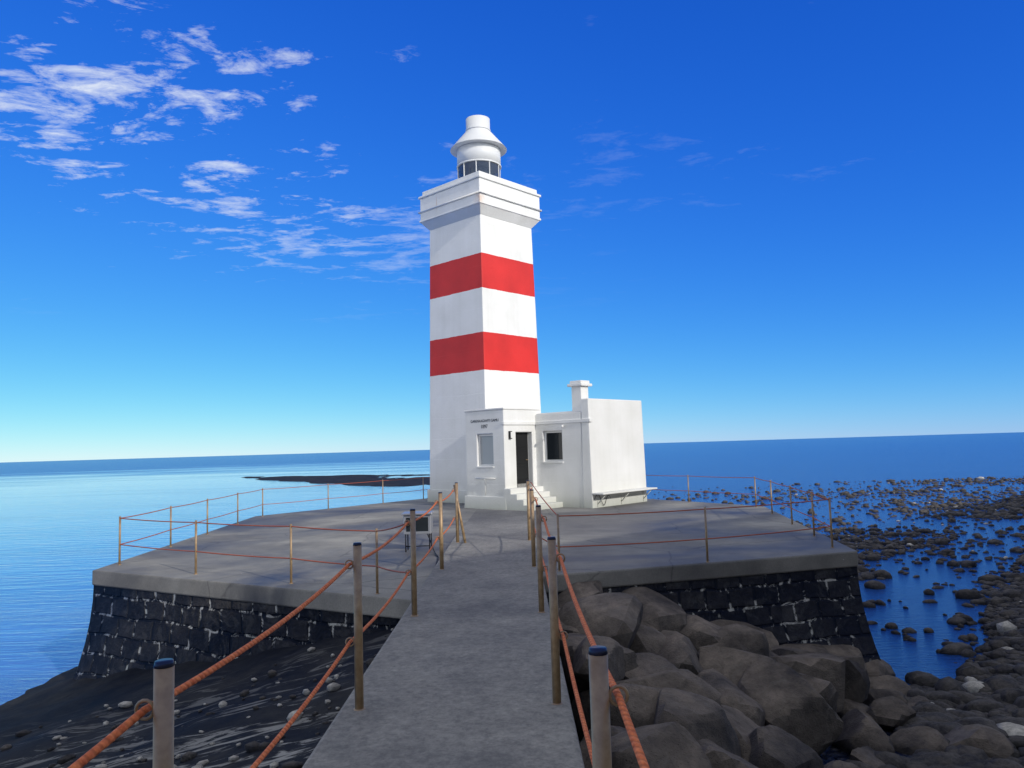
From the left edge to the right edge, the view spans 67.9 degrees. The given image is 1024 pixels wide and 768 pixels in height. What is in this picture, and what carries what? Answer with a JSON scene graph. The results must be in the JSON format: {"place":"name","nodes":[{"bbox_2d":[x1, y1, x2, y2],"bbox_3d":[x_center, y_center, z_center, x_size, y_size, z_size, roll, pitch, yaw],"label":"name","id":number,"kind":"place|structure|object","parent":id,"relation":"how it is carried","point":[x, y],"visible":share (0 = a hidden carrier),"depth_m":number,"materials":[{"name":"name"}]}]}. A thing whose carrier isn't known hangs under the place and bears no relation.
{"place":"outdoors","nodes":[
{"label":"outdoors","id":0,"kind":"place"},
{"bbox_2d":[401,511,433,534],"bbox_3d":[-2.061,3.046,16.700,0.660,0.460,0.520,-2,-5,0],"label":"floodlight box","id":1,"kind":"object","parent":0,"point":[406,514],"visible":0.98,"depth_m":16.52,"materials":[{"name":"white metal"}]},
{"bbox_2d":[406,517,427,531],"bbox_3d":[-2.060,3.050,16.507,0.480,0.300,0.005,-2,-5,0],"label":"box panel","id":2,"kind":"object","parent":1,"relation":"in","point":[422,524],"visible":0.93,"depth_m":16.50,"materials":[{"name":"black metal"}]},
{"bbox_2d":[0,432,1023,704],"bbox_3d":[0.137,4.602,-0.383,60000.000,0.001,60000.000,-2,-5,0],"label":"sea water","id":3,"kind":"structure","parent":0,"point":[58,532],"depth_m":67.25,"materials":[{"name":"blue liquid"}]},
{"bbox_2d":[242,474,429,486],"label":"reef skerry","id":4,"kind":"structure","parent":3,"relation":"in","point":[353,480],"depth_m":124.87,"materials":[{"name":"black stone"}]},
{"bbox_2d":[0,0,1023,462],"label":"sky","id":5,"kind":"structure","parent":0,"point":[761,219],"materials":[{"name":"blue"}]},
{"bbox_2d":[517,483,533,487],"bbox_3d":[0.408,3.718,27.846,0.240,0.140,0.876,-6,-6,43],"label":"door sill","id":6,"kind":"structure","parent":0,"point":[522,485],"depth_m":27.69,"materials":[{"name":"white concrete"}]},
{"bbox_2d":[465,398,646,507],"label":"annex walls","id":7,"kind":"structure","parent":0,"point":[603,450],"depth_m":27.54,"materials":[{"name":"white paint"}]},
{"bbox_2d":[578,619,1008,764],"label":"seabed","id":8,"kind":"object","parent":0,"point":[830,753],"depth_m":10.53,"materials":[{"name":"grey stone"}]},
{"bbox_2d":[0,629,391,767],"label":"rocky ground","id":9,"kind":"structure","parent":8,"relation":"on","point":[53,706],"depth_m":10.04,"materials":[{"name":"black stone"}]},
{"bbox_2d":[74,567,880,679],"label":"platform wall","id":10,"kind":"structure","parent":8,"relation":"on","point":[131,628],"depth_m":14.03,"materials":[{"name":"black stone"}]},
{"bbox_2d":[92,498,857,618],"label":"platform deck","id":11,"kind":"structure","parent":10,"relation":"on","point":[260,580],"depth_m":15.91,"materials":[{"name":"concrete"}]},
{"bbox_2d":[405,533,438,563],"bbox_3d":[-1.821,3.354,15.587,0.607,0.408,2.722,-1,-5,-12],"label":"floodlight stand","id":12,"kind":"object","parent":11,"relation":"on","point":[408,546],"visible":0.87,"depth_m":16.50,"materials":[{"name":"black metal"}]},
{"bbox_2d":[302,540,584,767],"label":"walkway slab","id":13,"kind":"structure","parent":11,"relation":"on","point":[458,673],"depth_m":6.99,"materials":[{"name":"grey concrete"}]},
{"bbox_2d":[153,481,611,767],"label":"fence posts","id":14,"kind":"object","parent":13,"relation":"on","point":[163,718],"visible":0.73,"depth_m":6.40,"materials":[{"name":"brown wood"}]},
{"bbox_2d":[68,488,649,767],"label":"ropes","id":15,"kind":"object","parent":14,"relation":"attached to","point":[103,744],"visible":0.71,"depth_m":4.27,"materials":[{"name":"orange fabric"}]},
{"bbox_2d":[153,480,607,668],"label":"post caps","id":16,"kind":"object","parent":14,"relation":"on","point":[594,650],"visible":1,"depth_m":2.91,"materials":[{"name":"black metal"}]},
{"bbox_2d":[134,486,628,720],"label":"rope fittings","id":17,"kind":"object","parent":14,"relation":"attached to","point":[612,702],"visible":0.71,"depth_m":2.91,"materials":[{"name":"metal"}]},
{"bbox_2d":[118,475,833,593],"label":"railing posts","id":18,"kind":"object","parent":11,"relation":"on","point":[464,540],"visible":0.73,"depth_m":15.34,"materials":[{"name":"metal"}]},
{"bbox_2d":[120,475,830,572],"bbox_3d":[-0.473,3.261,23.214,16.982,0.984,26.415,-2,-5,0],"label":"railing","id":19,"kind":"object","parent":18,"relation":"on","point":[427,489],"visible":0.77,"depth_m":14.45,"materials":[{"name":"brown"}]},
{"bbox_2d":[418,171,540,502],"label":"lighthouse tower","id":20,"kind":"structure","parent":11,"relation":"on","point":[483,344],"depth_m":31.74,"materials":[{"name":"paint"}]},
{"bbox_2d":[457,161,500,177],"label":"window mullions","id":21,"kind":"object","parent":20,"relation":"on","point":[489,169],"visible":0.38,"depth_m":32.78,"materials":[{"name":"white metal"}]},
{"bbox_2d":[457,142,500,169],"bbox_3d":[-1.451,-9.449,33.501,1.970,1.942,1.970,-2,-5,0],"label":"lantern drum","id":22,"kind":"object","parent":21,"relation":"on","point":[478,151],"visible":0.45,"depth_m":32.70,"materials":[{"name":"white metal"}]},
{"bbox_2d":[450,115,506,157],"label":"lantern roof","id":23,"kind":"structure","parent":22,"relation":"on","point":[478,128],"depth_m":33.05,"materials":[{"name":"white metal"}]},
{"bbox_2d":[458,161,499,177],"bbox_3d":[-1.441,-9.101,33.472,1.860,0.840,1.860,-2,-5,0],"label":"lantern glass","id":24,"kind":"object","parent":21,"relation":"in","point":[470,167],"visible":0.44,"depth_m":32.68,"materials":[{"name":"glass"}]},
{"bbox_2d":[418,190,541,213],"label":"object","id":25,"kind":"object","parent":20,"relation":"attached to","point":[475,193],"visible":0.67,"depth_m":31.94,"materials":[{"name":"white paint"}]},
{"bbox_2d":[452,510,527,541],"bbox_3d":[-0.444,4.075,22.541,1.930,0.028,9.600,-2,-5,0],"label":"walkway strip","id":26,"kind":"object","parent":11,"relation":"on","point":[490,525],"visible":0.8,"depth_m":21.01,"materials":[{"name":"grey concrete"}]},
{"bbox_2d":[464,407,656,510],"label":"annex trim","id":27,"kind":"structure","parent":11,"relation":"on","point":[514,499],"depth_m":27.30,"materials":[{"name":"white paint"}]},
{"bbox_2d":[475,478,495,494],"bbox_3d":[-0.943,3.717,27.596,0.990,0.622,0.102,-6,-6,43],"label":"porch grab rail","id":28,"kind":"object","parent":27,"relation":"attached to","point":[484,481],"visible":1,"depth_m":27.62,"materials":[{"name":"grey metal"}]},
{"bbox_2d":[479,434,493,465],"bbox_3d":[-0.897,2.428,27.859,0.816,1.166,0.080,-6,-6,43],"label":"porch window frame","id":29,"kind":"object","parent":27,"relation":"attached to","point":[480,463],"visible":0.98,"depth_m":28.05,"materials":[{"name":"white wood"}]},
{"bbox_2d":[481,436,493,463],"bbox_3d":[-0.884,2.429,27.874,0.700,1.050,0.020,-6,-6,43],"label":"porch window glass","id":30,"kind":"object","parent":29,"relation":"in","point":[487,457],"visible":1,"depth_m":27.89,"materials":[{"name":"grey glass"}]},
{"bbox_2d":[515,432,528,483],"bbox_3d":[0.281,2.713,28.021,0.095,1.900,0.920,-6,-6,43],"label":"door leaf","id":31,"kind":"object","parent":27,"relation":"attached to","point":[522,457],"visible":0.51,"depth_m":28.05,"materials":[{"name":"black wood"}]},
{"bbox_2d":[545,431,562,461],"bbox_3d":[1.571,2.282,27.891,0.896,1.116,0.080,-6,-6,43],"label":"window frame","id":32,"kind":"object","parent":27,"relation":"attached to","point":[546,458],"visible":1,"depth_m":28.10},
{"bbox_2d":[547,432,562,459],"bbox_3d":[1.585,2.283,27.906,0.780,1.000,0.020,-6,-6,43],"label":"window pane","id":33,"kind":"structure","parent":32,"relation":"in","point":[554,446],"depth_m":27.91,"materials":[{"name":"black glass"}]},
{"bbox_2d":[567,380,591,410],"bbox_3d":[2.485,0.514,27.722,0.660,1.260,0.660,-6,-6,43],"label":"chimney","id":34,"kind":"object","parent":27,"relation":"on","point":[579,390],"visible":0.84,"depth_m":27.56,"materials":[{"name":"white paint"}]},
{"bbox_2d":[597,490,650,506],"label":"bench brackets","id":35,"kind":"object","parent":11,"relation":"on","point":[621,499],"visible":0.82,"depth_m":27.52,"materials":[{"name":"white metal"}]},
{"bbox_2d":[0,476,1023,767],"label":"shore stones","id":36,"kind":"object","parent":8,"relation":"on","point":[996,668],"visible":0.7,"depth_m":17.89,"materials":[{"name":"black stone"}]},
{"bbox_2d":[52,477,1023,767],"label":"pale stones","id":37,"kind":"object","parent":8,"relation":"on","point":[976,685],"visible":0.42,"depth_m":10.90,"materials":[{"name":"grey stone"}]},
{"bbox_2d":[548,580,1013,767],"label":"riprap boulders","id":38,"kind":"object","parent":8,"relation":"on","point":[719,693],"visible":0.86,"depth_m":10.23,"materials":[{"name":"grey stone"}]}
]}

